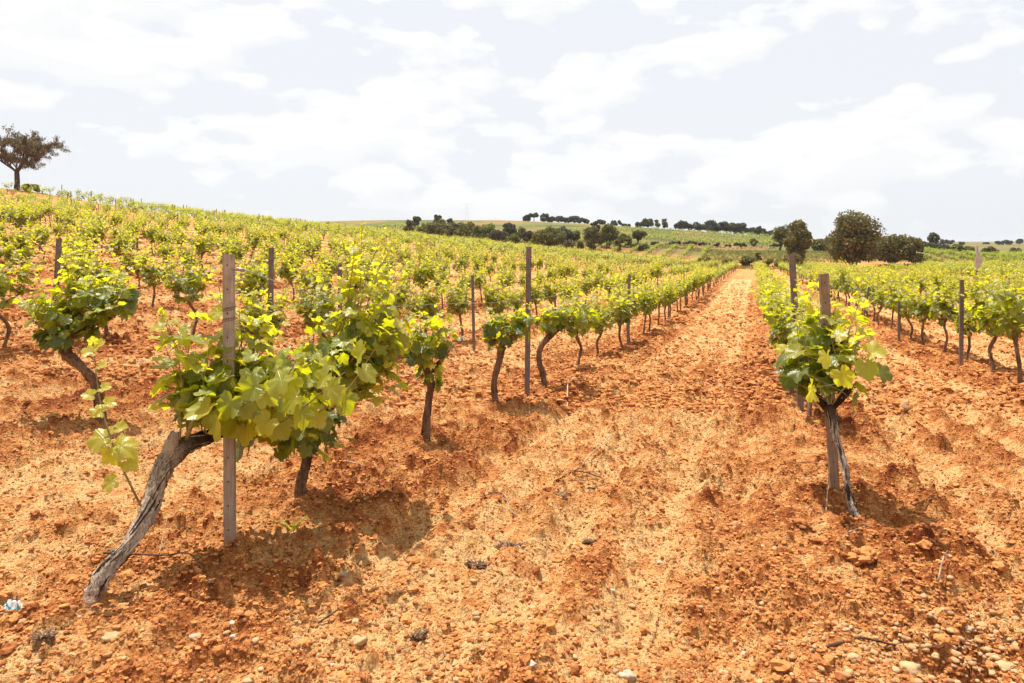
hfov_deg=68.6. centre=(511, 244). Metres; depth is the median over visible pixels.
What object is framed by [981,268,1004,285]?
grapevine
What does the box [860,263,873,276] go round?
grapevine
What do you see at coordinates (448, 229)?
shrub
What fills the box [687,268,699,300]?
grapevine
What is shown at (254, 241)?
grapevine
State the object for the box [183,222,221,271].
grapevine
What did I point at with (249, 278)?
grapevine
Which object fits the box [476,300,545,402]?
grapevine
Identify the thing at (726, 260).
shrub
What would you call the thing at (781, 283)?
grapevine
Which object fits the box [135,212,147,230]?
grapevine
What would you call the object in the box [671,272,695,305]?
grapevine
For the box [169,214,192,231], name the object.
grapevine
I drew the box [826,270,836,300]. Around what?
grapevine
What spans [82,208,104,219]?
grapevine
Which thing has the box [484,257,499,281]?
grapevine
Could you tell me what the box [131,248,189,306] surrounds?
grapevine
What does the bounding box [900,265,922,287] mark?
grapevine
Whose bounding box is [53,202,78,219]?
grapevine
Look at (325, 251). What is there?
grapevine
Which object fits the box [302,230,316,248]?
grapevine
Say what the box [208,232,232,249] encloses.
grapevine
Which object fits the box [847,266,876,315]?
grapevine
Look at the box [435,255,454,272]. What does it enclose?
grapevine
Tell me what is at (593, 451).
twig
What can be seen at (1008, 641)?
twig
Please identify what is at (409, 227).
shrub
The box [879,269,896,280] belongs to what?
grapevine
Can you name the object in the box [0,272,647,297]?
trellis wire
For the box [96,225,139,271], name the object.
grapevine
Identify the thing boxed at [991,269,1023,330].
grapevine
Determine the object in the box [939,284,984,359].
grapevine
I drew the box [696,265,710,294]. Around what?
grapevine
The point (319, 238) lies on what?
grapevine
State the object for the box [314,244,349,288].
grapevine
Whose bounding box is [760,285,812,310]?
grapevine
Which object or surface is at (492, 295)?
grapevine
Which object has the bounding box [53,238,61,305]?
vineyard post
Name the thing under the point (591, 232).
oak tree
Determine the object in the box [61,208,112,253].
grapevine
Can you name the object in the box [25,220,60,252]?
grapevine
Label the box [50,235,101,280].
grapevine
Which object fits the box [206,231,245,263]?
grapevine
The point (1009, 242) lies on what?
pine tree
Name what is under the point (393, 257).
grapevine
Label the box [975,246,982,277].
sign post
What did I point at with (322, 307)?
grapevine
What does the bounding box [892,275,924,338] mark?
grapevine
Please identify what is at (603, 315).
grapevine
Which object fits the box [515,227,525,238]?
shrub
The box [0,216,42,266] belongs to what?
grapevine
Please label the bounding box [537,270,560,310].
grapevine
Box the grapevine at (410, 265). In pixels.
[393,255,417,290]
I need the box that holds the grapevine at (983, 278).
[963,262,996,300]
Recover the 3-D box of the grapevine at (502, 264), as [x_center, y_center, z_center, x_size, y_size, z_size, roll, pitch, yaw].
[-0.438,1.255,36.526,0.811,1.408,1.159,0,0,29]
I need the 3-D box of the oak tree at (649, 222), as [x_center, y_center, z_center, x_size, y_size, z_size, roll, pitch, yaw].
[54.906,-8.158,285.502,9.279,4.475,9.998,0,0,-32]
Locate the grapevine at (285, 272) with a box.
[274,246,302,299]
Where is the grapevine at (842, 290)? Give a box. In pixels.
[835,272,852,306]
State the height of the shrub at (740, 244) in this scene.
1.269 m
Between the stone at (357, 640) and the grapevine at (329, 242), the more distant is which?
the grapevine at (329, 242)
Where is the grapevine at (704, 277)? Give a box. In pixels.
[699,268,708,295]
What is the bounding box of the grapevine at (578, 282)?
[567,270,585,297]
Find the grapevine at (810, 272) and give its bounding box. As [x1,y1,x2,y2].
[808,264,818,286]
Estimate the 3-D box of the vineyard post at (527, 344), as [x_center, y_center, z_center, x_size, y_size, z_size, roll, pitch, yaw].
[0.189,1.026,8.546,0.084,2.010,0.042,1,0,0]
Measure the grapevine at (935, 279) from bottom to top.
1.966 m
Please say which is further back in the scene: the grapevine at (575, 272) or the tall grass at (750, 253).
the tall grass at (750, 253)
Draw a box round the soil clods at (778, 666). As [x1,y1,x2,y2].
[0,216,1023,682]
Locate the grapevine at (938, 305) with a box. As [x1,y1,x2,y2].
[922,277,974,351]
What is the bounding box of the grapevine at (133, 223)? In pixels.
[123,216,141,235]
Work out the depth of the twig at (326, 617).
3.18 m
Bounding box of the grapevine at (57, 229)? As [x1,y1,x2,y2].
[47,216,71,235]
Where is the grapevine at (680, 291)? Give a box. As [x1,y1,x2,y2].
[671,277,688,311]
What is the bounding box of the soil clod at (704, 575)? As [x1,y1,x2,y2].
[692,573,715,580]
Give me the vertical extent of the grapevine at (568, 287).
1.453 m
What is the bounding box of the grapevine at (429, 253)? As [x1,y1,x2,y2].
[425,245,435,257]
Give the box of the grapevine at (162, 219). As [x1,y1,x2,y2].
[152,216,168,231]
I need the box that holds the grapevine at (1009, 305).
[970,258,1023,382]
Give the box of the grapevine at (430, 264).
[420,252,437,283]
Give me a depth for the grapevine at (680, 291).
26.46 m
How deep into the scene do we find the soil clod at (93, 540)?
4.07 m
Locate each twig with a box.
[103,552,207,576]
[156,515,167,561]
[317,609,337,623]
[345,460,401,466]
[440,491,501,509]
[562,468,601,477]
[566,377,582,412]
[581,437,611,465]
[811,636,896,653]
[820,525,871,538]
[825,473,828,511]
[937,550,949,581]
[1002,638,1019,642]
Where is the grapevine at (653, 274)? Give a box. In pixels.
[645,262,656,280]
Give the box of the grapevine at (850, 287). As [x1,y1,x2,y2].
[844,267,866,304]
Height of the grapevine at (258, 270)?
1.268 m
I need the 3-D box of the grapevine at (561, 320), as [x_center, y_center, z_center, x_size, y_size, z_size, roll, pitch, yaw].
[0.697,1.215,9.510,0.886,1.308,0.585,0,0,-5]
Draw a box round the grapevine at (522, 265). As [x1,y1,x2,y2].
[517,255,525,275]
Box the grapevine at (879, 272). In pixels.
[872,266,887,282]
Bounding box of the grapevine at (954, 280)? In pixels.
[935,271,961,303]
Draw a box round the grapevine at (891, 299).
[876,265,922,331]
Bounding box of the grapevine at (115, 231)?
[108,220,136,252]
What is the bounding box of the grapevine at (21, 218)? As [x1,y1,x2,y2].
[0,197,32,234]
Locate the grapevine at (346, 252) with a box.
[337,239,357,279]
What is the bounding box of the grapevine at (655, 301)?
[635,272,667,330]
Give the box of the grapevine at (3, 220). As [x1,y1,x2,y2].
[0,210,8,233]
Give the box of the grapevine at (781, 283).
[760,271,788,332]
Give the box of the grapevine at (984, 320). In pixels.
[957,262,1023,371]
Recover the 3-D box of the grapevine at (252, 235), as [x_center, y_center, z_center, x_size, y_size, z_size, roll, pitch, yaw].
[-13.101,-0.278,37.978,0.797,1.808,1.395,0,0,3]
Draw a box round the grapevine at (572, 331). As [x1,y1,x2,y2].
[556,274,606,364]
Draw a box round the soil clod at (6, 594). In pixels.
[0,590,12,599]
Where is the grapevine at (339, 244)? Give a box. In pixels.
[330,232,350,267]
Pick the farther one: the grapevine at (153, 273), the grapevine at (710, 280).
the grapevine at (710, 280)
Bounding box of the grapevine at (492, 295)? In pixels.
[479,271,511,319]
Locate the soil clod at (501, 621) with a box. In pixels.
[487,617,507,626]
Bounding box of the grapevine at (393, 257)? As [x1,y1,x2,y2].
[383,248,398,270]
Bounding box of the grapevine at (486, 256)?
[478,248,491,272]
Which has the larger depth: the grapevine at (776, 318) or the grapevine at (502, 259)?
the grapevine at (502, 259)
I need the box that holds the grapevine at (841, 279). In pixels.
[835,257,862,305]
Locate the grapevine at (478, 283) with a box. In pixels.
[469,259,489,301]
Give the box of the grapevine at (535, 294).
[523,272,544,316]
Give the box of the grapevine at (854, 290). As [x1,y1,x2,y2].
[851,274,864,312]
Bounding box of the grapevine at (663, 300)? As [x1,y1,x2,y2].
[653,277,670,324]
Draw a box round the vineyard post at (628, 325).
[627,274,630,344]
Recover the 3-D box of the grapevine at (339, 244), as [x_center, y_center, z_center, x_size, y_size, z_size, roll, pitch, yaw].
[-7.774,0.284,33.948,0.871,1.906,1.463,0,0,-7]
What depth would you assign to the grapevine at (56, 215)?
37.42 m
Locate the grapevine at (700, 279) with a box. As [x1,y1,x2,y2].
[689,264,704,299]
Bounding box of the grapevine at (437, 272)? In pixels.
[432,257,449,308]
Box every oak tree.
[502,222,517,236]
[582,225,600,244]
[590,221,600,231]
[599,223,618,247]
[632,229,647,242]
[642,218,667,228]
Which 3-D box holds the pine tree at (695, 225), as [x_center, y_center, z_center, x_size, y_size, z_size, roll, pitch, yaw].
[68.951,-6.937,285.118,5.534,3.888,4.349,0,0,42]
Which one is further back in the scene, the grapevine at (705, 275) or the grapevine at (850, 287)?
the grapevine at (705, 275)
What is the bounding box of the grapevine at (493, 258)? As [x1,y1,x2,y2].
[489,249,499,271]
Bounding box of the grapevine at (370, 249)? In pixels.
[363,239,382,255]
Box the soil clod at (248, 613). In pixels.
[236,610,259,619]
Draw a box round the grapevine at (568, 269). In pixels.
[558,256,572,283]
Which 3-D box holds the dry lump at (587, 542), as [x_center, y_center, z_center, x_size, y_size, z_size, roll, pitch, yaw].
[0.425,1.613,4.087,0.097,0.041,0.066,0,0,14]
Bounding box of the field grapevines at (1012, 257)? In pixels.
[889,246,1023,285]
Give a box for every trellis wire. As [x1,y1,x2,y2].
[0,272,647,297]
[246,270,679,308]
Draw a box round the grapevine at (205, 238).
[187,230,212,259]
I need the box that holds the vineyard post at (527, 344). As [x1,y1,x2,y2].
[524,247,531,396]
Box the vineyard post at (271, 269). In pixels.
[268,248,273,357]
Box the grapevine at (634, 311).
[609,269,644,342]
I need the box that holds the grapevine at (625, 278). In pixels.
[618,272,627,287]
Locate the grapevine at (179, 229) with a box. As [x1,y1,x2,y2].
[173,222,185,247]
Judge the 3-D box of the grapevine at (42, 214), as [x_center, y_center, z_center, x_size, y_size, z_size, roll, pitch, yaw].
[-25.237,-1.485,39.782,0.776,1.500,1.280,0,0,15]
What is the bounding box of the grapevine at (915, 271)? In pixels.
[909,264,921,277]
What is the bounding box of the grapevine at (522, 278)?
[517,266,525,294]
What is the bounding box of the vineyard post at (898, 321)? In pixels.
[898,302,899,340]
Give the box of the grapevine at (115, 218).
[108,207,123,228]
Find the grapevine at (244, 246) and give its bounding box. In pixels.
[229,228,251,258]
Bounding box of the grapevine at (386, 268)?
[365,255,395,286]
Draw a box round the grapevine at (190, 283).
[159,238,226,333]
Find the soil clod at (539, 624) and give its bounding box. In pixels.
[531,620,546,629]
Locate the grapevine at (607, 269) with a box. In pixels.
[603,260,612,274]
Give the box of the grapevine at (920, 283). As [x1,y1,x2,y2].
[913,268,928,292]
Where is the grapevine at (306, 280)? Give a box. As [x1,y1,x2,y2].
[280,246,334,301]
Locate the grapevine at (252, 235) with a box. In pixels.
[244,223,261,253]
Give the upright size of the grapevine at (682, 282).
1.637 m
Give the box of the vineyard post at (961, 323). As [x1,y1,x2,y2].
[959,280,963,366]
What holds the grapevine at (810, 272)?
on the ground at (462, 536)
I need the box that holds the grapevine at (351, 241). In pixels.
[340,234,358,245]
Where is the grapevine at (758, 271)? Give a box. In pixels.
[756,267,770,285]
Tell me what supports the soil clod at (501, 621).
on the ground at (462, 536)
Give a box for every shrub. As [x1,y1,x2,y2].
[21,184,40,191]
[403,219,413,231]
[411,216,420,227]
[416,223,426,233]
[425,222,441,235]
[434,218,448,223]
[437,223,456,237]
[449,222,463,228]
[452,223,471,237]
[467,221,479,235]
[471,226,489,239]
[481,223,494,233]
[488,229,504,242]
[505,233,520,243]
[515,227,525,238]
[521,230,531,242]
[530,229,554,247]
[544,225,558,233]
[549,228,566,246]
[558,226,574,243]
[563,239,573,249]
[572,230,580,243]
[576,241,583,248]
[586,240,596,252]
[596,234,605,245]
[613,239,622,251]
[616,233,631,246]
[630,242,649,250]
[683,241,697,244]
[697,256,714,265]
[713,243,731,246]
[721,258,736,266]
[733,243,746,246]
[739,256,756,265]
[750,238,758,246]
[755,251,762,260]
[765,258,782,266]
[782,252,803,266]
[920,241,934,251]
[933,242,950,252]
[949,244,969,254]
[981,246,999,256]
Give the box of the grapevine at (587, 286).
[566,268,596,304]
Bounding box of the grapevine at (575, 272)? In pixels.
[568,260,578,277]
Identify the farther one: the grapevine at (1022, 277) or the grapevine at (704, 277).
the grapevine at (704, 277)
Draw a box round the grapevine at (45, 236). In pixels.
[23,217,51,262]
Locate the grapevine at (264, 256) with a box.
[250,242,280,268]
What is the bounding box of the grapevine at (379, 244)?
[374,236,389,254]
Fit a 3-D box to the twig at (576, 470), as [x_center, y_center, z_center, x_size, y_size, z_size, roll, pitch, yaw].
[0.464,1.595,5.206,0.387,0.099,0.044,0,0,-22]
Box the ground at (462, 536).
[0,188,1023,682]
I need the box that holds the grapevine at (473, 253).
[469,247,486,262]
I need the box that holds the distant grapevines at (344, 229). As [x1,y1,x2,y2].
[0,182,891,283]
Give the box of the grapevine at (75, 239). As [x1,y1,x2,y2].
[52,224,103,258]
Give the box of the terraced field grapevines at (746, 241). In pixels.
[575,225,779,246]
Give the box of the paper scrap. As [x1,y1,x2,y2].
[3,599,22,611]
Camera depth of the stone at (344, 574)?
3.66 m
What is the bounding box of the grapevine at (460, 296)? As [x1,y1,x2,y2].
[434,273,471,336]
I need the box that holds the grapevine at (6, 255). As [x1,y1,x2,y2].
[0,231,43,272]
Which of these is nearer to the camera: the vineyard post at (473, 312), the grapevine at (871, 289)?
the vineyard post at (473, 312)
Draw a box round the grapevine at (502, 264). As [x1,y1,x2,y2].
[494,257,508,272]
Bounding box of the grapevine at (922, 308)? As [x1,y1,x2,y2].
[895,278,938,345]
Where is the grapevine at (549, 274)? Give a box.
[545,260,557,286]
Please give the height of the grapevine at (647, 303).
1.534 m
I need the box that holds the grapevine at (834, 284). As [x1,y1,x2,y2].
[829,270,846,300]
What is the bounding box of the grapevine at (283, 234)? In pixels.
[271,224,289,241]
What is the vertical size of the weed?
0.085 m
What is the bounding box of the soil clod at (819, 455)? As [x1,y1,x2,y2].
[813,452,825,458]
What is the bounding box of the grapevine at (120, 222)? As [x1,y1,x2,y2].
[115,212,125,224]
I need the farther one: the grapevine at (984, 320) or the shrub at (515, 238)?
the shrub at (515, 238)
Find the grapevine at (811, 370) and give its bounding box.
[773,270,893,516]
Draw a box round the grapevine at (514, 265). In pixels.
[505,253,516,273]
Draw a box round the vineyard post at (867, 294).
[861,287,869,326]
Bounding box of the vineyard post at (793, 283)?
[788,255,803,411]
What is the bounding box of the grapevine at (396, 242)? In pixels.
[391,235,400,260]
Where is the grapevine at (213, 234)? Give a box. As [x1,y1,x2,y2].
[207,228,219,244]
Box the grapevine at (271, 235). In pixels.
[267,228,279,243]
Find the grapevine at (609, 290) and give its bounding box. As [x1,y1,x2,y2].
[602,271,615,300]
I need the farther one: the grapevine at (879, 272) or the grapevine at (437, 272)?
the grapevine at (879, 272)
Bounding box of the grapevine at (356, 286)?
[332,251,372,303]
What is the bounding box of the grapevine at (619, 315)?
[593,277,644,347]
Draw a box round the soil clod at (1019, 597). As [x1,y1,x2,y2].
[1012,594,1023,600]
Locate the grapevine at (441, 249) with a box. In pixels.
[436,240,447,261]
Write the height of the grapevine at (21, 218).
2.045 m
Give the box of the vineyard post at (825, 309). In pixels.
[818,274,839,491]
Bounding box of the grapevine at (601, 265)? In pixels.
[593,258,605,274]
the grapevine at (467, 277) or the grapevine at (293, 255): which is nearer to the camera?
the grapevine at (467, 277)
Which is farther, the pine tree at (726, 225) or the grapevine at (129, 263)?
the pine tree at (726, 225)
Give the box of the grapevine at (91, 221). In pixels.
[78,208,109,244]
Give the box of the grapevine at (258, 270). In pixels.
[235,258,281,301]
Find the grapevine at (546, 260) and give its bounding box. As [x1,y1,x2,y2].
[543,257,551,269]
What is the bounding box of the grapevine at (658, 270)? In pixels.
[649,257,661,282]
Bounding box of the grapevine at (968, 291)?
[947,276,972,303]
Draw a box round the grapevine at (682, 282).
[673,272,693,309]
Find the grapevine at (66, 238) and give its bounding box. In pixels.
[56,230,85,250]
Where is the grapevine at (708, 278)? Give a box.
[702,266,710,288]
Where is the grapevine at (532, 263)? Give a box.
[523,254,540,269]
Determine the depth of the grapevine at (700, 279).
34.43 m
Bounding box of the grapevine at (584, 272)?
[579,264,589,278]
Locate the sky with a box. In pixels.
[0,0,1023,241]
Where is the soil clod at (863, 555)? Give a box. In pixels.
[846,546,879,565]
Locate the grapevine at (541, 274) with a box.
[531,266,548,292]
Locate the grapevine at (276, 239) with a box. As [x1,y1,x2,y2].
[270,235,283,255]
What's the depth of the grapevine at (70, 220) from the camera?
34.60 m
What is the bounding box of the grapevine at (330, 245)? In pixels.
[327,235,335,254]
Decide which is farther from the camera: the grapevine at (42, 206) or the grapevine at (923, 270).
the grapevine at (42, 206)
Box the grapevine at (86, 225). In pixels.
[75,216,100,238]
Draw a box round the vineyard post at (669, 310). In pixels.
[668,278,669,318]
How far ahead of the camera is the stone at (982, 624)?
3.15 m
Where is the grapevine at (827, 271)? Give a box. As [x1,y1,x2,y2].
[818,262,836,297]
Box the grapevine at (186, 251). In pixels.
[173,235,198,270]
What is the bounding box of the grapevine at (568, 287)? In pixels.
[553,274,575,301]
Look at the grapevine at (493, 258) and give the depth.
45.03 m
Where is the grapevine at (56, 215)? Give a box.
[50,206,68,232]
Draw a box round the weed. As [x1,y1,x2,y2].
[277,516,306,531]
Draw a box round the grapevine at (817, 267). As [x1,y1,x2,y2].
[811,258,825,278]
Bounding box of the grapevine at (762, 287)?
[754,275,781,298]
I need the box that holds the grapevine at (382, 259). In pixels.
[370,247,391,274]
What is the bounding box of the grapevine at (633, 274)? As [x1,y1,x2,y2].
[626,264,641,287]
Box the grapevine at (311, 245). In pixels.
[300,231,322,270]
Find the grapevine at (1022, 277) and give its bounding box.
[1012,266,1023,282]
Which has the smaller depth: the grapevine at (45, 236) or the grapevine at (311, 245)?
the grapevine at (45, 236)
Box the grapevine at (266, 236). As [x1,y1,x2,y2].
[258,227,270,240]
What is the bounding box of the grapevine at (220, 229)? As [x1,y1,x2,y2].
[208,219,228,236]
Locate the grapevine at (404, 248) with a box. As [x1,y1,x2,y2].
[396,243,410,254]
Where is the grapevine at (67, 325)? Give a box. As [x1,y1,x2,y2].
[12,243,141,422]
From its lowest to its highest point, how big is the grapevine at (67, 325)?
1.574 m
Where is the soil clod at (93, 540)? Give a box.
[86,538,98,542]
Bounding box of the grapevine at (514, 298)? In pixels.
[500,276,525,311]
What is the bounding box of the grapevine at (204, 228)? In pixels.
[196,217,219,236]
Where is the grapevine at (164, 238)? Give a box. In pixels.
[152,223,182,261]
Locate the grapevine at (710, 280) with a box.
[707,268,713,291]
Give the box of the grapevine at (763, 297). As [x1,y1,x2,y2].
[753,289,777,319]
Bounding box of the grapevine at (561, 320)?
[534,291,600,387]
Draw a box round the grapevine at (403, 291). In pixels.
[360,256,414,349]
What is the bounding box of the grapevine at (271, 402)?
[81,265,377,610]
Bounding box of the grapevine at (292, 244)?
[275,234,308,253]
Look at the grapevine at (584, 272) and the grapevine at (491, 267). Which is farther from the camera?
the grapevine at (584, 272)
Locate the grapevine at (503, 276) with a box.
[495,263,513,289]
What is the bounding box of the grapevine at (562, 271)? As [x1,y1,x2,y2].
[555,258,567,289]
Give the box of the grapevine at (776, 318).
[749,270,813,394]
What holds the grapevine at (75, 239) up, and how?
on the ground at (462, 536)
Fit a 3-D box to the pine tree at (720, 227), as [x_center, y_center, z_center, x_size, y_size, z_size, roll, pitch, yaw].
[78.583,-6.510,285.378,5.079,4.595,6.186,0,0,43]
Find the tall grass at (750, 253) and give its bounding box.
[402,227,1023,269]
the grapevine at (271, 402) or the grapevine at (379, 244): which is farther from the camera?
the grapevine at (379, 244)
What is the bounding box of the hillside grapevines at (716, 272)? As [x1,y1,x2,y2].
[0,196,1023,327]
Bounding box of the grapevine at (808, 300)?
[775,272,833,327]
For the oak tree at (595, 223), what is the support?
on the ground at (462, 536)
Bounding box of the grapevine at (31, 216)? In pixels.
[15,205,39,227]
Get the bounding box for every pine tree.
[433,214,441,221]
[522,214,530,220]
[528,212,538,217]
[540,213,548,221]
[547,216,555,221]
[555,215,563,222]
[563,217,572,222]
[569,216,579,222]
[577,217,589,223]
[597,219,605,224]
[609,220,621,225]
[635,221,645,227]
[674,220,688,229]
[687,222,699,230]
[697,223,705,231]
[704,220,717,231]
[712,222,725,232]
[721,221,732,231]
[728,222,742,233]
[735,223,748,234]
[746,227,755,234]
[754,226,765,234]
[940,239,949,244]
[995,240,1005,244]
[1004,240,1012,244]
[1015,239,1023,243]
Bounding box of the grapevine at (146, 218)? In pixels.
[138,212,148,233]
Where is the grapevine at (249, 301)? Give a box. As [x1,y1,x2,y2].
[235,282,291,348]
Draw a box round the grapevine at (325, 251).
[306,245,339,279]
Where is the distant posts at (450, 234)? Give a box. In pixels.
[61,185,851,274]
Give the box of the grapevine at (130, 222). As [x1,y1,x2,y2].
[120,214,144,227]
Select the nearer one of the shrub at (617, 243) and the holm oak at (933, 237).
the shrub at (617, 243)
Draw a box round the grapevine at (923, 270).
[914,266,928,277]
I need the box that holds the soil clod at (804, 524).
[789,518,812,529]
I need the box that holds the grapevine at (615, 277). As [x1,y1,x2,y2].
[603,268,623,288]
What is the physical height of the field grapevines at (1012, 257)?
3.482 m
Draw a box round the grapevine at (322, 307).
[292,255,360,338]
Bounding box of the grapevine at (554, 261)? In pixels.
[551,254,560,266]
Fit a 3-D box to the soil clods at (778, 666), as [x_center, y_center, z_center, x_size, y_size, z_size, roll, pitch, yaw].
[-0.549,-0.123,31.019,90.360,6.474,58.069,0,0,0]
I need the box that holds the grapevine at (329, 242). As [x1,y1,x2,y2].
[326,234,341,247]
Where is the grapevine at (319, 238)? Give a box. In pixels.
[305,228,322,256]
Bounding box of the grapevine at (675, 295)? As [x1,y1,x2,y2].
[662,277,679,315]
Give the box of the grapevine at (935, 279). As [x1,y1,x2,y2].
[927,263,949,298]
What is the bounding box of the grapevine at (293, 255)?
[282,241,306,267]
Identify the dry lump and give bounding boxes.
[30,626,58,642]
[407,628,428,640]
[464,555,491,570]
[492,539,527,549]
[554,489,569,498]
[581,536,597,544]
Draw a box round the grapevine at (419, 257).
[414,244,429,263]
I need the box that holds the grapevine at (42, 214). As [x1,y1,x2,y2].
[22,203,46,220]
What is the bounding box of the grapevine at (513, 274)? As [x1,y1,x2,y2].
[499,262,517,293]
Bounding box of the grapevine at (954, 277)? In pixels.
[952,270,965,287]
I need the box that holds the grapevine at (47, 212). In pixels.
[36,200,60,225]
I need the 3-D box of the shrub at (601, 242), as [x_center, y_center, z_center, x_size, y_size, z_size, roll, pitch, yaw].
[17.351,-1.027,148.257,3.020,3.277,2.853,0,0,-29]
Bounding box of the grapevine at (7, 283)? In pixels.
[0,230,52,346]
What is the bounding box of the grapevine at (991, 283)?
[987,274,1010,305]
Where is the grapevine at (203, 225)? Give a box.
[195,219,210,233]
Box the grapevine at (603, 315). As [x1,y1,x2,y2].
[588,285,620,353]
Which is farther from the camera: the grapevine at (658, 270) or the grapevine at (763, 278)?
the grapevine at (658, 270)
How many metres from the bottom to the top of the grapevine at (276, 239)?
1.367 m
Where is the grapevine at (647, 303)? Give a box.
[631,278,656,332]
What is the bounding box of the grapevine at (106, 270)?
[52,227,142,333]
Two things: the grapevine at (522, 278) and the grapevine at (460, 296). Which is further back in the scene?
the grapevine at (522, 278)
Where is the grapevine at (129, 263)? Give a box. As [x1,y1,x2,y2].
[118,242,152,287]
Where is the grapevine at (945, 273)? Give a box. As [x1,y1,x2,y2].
[940,266,956,279]
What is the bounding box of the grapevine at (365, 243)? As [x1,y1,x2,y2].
[362,235,374,249]
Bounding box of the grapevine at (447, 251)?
[437,241,459,274]
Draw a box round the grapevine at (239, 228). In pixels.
[225,218,243,234]
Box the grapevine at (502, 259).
[500,250,510,263]
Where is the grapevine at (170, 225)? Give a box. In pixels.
[163,220,180,232]
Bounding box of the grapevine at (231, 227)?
[224,220,238,238]
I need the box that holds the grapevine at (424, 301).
[385,273,449,336]
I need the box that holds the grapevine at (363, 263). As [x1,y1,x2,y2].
[346,245,371,288]
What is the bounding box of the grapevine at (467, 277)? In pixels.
[453,265,480,288]
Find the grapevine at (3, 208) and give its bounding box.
[0,197,15,226]
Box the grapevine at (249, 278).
[218,242,283,299]
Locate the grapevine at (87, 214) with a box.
[76,207,98,220]
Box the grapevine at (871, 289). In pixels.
[857,269,895,320]
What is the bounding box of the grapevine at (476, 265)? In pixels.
[471,251,484,273]
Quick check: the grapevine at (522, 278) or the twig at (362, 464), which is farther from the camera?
the grapevine at (522, 278)
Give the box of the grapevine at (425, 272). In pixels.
[393,245,436,304]
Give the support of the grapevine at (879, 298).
on the ground at (462, 536)
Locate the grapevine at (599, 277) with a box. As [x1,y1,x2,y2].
[590,263,607,296]
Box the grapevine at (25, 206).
[15,200,34,213]
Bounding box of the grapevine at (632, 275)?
[621,264,637,290]
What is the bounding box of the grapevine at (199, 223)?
[191,217,202,237]
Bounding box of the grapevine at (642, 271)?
[633,265,646,283]
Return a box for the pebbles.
[0,487,1023,682]
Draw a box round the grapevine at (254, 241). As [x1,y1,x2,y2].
[244,224,264,260]
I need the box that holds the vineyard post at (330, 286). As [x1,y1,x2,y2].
[329,271,331,297]
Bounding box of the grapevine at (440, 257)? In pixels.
[432,248,444,266]
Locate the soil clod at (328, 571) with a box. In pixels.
[319,568,331,574]
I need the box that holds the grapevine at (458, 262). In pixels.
[448,249,472,273]
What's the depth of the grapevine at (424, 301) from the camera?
13.58 m
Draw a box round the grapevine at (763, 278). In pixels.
[753,269,783,286]
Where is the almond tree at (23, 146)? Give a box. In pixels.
[0,124,71,189]
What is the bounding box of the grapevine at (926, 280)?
[919,267,944,307]
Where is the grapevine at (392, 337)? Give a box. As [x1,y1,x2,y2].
[290,220,425,498]
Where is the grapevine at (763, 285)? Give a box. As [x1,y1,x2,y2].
[758,271,785,300]
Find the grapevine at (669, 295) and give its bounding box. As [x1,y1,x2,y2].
[656,273,675,319]
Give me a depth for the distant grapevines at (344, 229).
76.73 m
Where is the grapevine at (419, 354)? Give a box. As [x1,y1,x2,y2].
[404,302,464,441]
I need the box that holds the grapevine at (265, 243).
[256,232,282,271]
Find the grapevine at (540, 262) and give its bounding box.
[534,250,543,271]
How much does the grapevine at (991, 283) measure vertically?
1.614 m
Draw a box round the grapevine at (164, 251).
[148,237,177,262]
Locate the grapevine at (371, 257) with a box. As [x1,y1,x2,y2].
[362,246,383,266]
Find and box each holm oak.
[771,224,790,250]
[781,219,812,267]
[810,238,828,250]
[824,209,886,270]
[871,234,915,264]
[904,236,926,263]
[927,232,940,253]
[1009,247,1021,251]
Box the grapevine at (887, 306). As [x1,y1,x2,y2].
[880,273,908,328]
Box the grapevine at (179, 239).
[170,228,188,246]
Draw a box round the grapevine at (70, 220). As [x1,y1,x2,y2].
[58,209,78,235]
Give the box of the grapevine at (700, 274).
[687,262,707,297]
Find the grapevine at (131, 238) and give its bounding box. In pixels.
[122,226,140,262]
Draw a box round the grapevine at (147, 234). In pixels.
[138,218,172,253]
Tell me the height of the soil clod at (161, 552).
0.056 m
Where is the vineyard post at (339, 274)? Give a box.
[338,264,341,331]
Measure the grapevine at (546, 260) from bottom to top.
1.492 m
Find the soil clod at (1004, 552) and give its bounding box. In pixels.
[995,547,1023,559]
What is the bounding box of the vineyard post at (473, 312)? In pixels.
[471,275,474,350]
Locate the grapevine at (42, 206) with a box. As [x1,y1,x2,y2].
[36,199,50,221]
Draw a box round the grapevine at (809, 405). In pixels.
[779,281,841,416]
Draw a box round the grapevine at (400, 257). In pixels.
[393,240,415,264]
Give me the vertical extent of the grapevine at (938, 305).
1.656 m
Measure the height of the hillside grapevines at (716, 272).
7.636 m
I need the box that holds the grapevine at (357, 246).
[348,238,362,257]
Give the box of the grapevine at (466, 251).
[457,242,469,274]
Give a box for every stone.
[17,618,26,624]
[101,631,120,642]
[189,632,200,641]
[338,571,347,576]
[350,635,367,646]
[352,618,358,623]
[428,570,434,575]
[528,660,538,667]
[618,669,636,680]
[676,618,682,623]
[847,652,861,663]
[887,402,910,413]
[899,660,925,676]
[965,626,973,631]
[976,622,987,626]
[985,653,998,660]
[994,660,1014,672]
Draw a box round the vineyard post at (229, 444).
[222,254,244,542]
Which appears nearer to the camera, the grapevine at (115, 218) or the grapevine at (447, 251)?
the grapevine at (447, 251)
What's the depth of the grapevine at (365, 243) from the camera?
42.73 m
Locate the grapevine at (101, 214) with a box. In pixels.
[89,209,108,221]
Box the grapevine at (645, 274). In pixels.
[640,266,650,282]
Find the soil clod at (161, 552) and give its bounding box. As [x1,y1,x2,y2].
[150,549,176,557]
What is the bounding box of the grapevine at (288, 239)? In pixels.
[282,230,301,242]
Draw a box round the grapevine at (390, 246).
[379,240,400,255]
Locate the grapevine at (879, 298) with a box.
[867,278,889,324]
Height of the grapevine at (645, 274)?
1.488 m
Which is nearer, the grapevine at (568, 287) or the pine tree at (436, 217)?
the grapevine at (568, 287)
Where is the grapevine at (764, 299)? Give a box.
[749,279,800,342]

